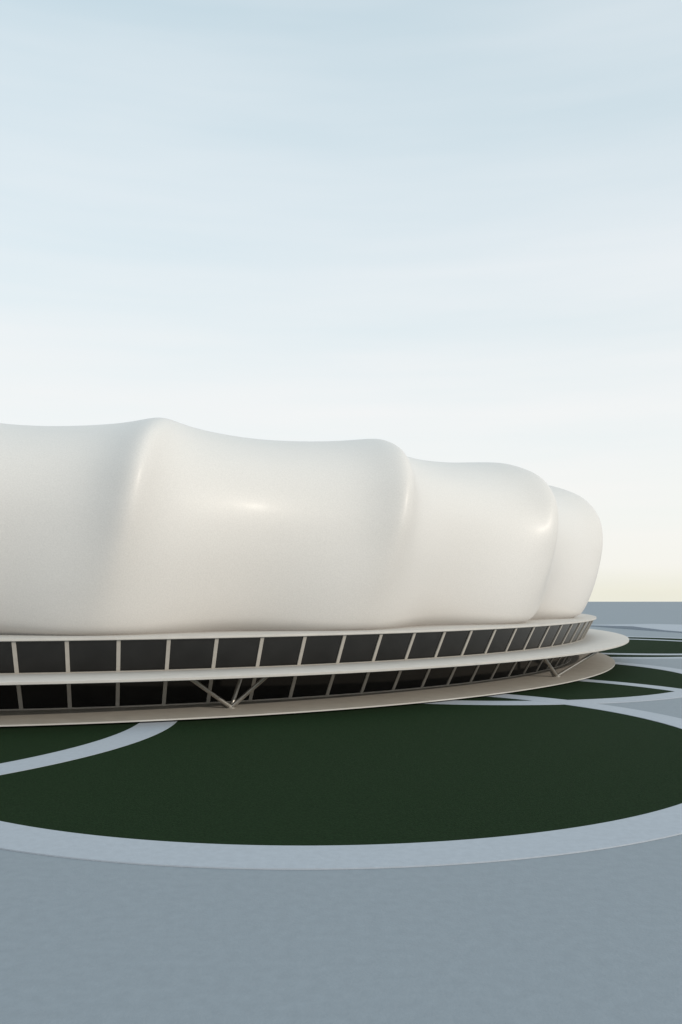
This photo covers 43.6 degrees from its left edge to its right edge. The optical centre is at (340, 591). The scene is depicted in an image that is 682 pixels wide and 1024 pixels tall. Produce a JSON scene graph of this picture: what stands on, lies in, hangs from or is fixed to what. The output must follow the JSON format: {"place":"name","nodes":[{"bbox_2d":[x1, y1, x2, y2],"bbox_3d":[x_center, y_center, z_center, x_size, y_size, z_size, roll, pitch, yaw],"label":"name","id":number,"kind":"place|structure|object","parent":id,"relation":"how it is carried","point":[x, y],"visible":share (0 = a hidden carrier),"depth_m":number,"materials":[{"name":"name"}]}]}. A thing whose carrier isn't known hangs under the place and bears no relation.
{"place":"outdoors","nodes":[
{"label":"outdoors","id":0,"kind":"place"},
{"bbox_2d":[0,720,177,774],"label":"ring path","id":1,"kind":"structure","parent":0,"point":[140,731],"depth_m":54.13,"materials":[{"name":"grey concrete"}]},
{"bbox_2d":[0,602,681,1023],"bbox_3d":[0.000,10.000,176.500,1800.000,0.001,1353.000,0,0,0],"label":"ground","id":2,"kind":"structure","parent":0,"point":[584,938],"depth_m":24.53,"materials":[{"name":"grey concrete"}]},
{"bbox_2d":[0,652,614,726],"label":"base plinth","id":3,"kind":"structure","parent":2,"relation":"on","point":[596,663],"depth_m":72.88,"materials":[{"name":"paint"}]},
{"bbox_2d":[190,677,267,708],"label":"strut","id":4,"kind":"object","parent":3,"relation":"on","point":[233,703],"visible":0.81,"depth_m":69.75,"materials":[{"name":"metal"}]},
{"bbox_2d":[0,656,570,708],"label":"glazing","id":5,"kind":"structure","parent":3,"relation":"on","point":[90,694],"depth_m":72.57,"materials":[{"name":"black glass"}]},
{"bbox_2d":[0,658,571,710],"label":"sill","id":6,"kind":"structure","parent":3,"relation":"on","point":[272,698],"depth_m":74.43,"materials":[{"name":"paint"}]},
{"bbox_2d":[16,656,571,708],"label":"mullions","id":7,"kind":"object","parent":3,"relation":"on","point":[20,702],"visible":0.21,"depth_m":74.58,"materials":[{"name":"paint"}]},
{"bbox_2d":[0,629,628,685],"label":"gallery slab","id":8,"kind":"structure","parent":7,"relation":"on","point":[593,640],"depth_m":70.74,"materials":[{"name":"white concrete"}]},
{"bbox_2d":[0,637,584,673],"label":"sill","id":9,"kind":"structure","parent":8,"relation":"on","point":[280,665],"depth_m":72.44,"materials":[{"name":"paint"}]},
{"bbox_2d":[11,620,593,672],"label":"mullions","id":10,"kind":"object","parent":9,"relation":"on","point":[15,658],"visible":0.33,"depth_m":73.26,"materials":[{"name":"paint"}]},
{"bbox_2d":[0,614,595,641],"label":"roof deck slab","id":11,"kind":"structure","parent":10,"relation":"on","point":[581,618],"depth_m":73.52,"materials":[{"name":"white concrete"}]},
{"bbox_2d":[0,418,602,635],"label":"membrane shell","id":12,"kind":"object","parent":11,"relation":"on","point":[155,526],"visible":1,"depth_m":74.38},
{"bbox_2d":[0,621,591,672],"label":"glazing","id":13,"kind":"structure","parent":8,"relation":"on","point":[48,656],"depth_m":71.28,"materials":[{"name":"black glass"}]},
{"bbox_2d":[0,654,614,726],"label":"plinth edge trim","id":14,"kind":"structure","parent":3,"relation":"attached to","point":[289,712],"depth_m":68.42,"materials":[{"name":"white concrete"}]},
{"bbox_2d":[544,652,596,676],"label":"strut","id":15,"kind":"object","parent":3,"relation":"on","point":[566,669],"visible":0.77,"depth_m":97.15,"materials":[{"name":"metal"}]},
{"bbox_2d":[591,624,681,632],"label":"ring path","id":16,"kind":"structure","parent":2,"relation":"on","point":[677,628],"depth_m":227.58,"materials":[{"name":"grey concrete"}]},
{"bbox_2d":[0,696,681,845],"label":"lawn","id":17,"kind":"structure","parent":0,"point":[409,773],"depth_m":46.02,"materials":[{"name":"green plant"}]},
{"bbox_2d":[0,694,681,869],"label":"ring path","id":18,"kind":"structure","parent":0,"point":[659,824],"depth_m":33.12,"materials":[{"name":"grey concrete"}]},
{"bbox_2d":[0,0,681,601],"label":"sky","id":19,"kind":"structure","parent":0,"point":[450,231],"materials":[{"name":"blue"}]},
{"bbox_2d":[420,662,681,704],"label":"ring path","id":20,"kind":"structure","parent":0,"point":[670,695],"depth_m":77.96,"materials":[{"name":"grey concrete"}]},
{"bbox_2d":[503,664,681,699],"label":"lawn","id":21,"kind":"structure","parent":0,"point":[577,690],"depth_m":89.73,"materials":[{"name":"green plant"}]},
{"bbox_2d":[578,679,681,690],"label":"ring path","id":22,"kind":"structure","parent":0,"point":[639,685],"depth_m":91.53,"materials":[{"name":"grey concrete"}]},
{"bbox_2d":[599,637,681,653],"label":"lawn","id":23,"kind":"structure","parent":0,"point":[657,646],"depth_m":152.26,"materials":[{"name":"green plant"}]},
{"bbox_2d":[602,636,681,654],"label":"ring path","id":24,"kind":"structure","parent":0,"point":[642,654],"depth_m":137.06,"materials":[{"name":"grey concrete"}]},
{"bbox_2d":[605,654,681,656],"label":"lawn","id":25,"kind":"structure","parent":0,"point":[643,655],"depth_m":133.40,"materials":[{"name":"green plant"}]},
{"bbox_2d":[611,639,681,658],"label":"ring path","id":26,"kind":"structure","parent":0,"point":[649,657],"depth_m":128.99,"materials":[{"name":"grey concrete"}]}
]}

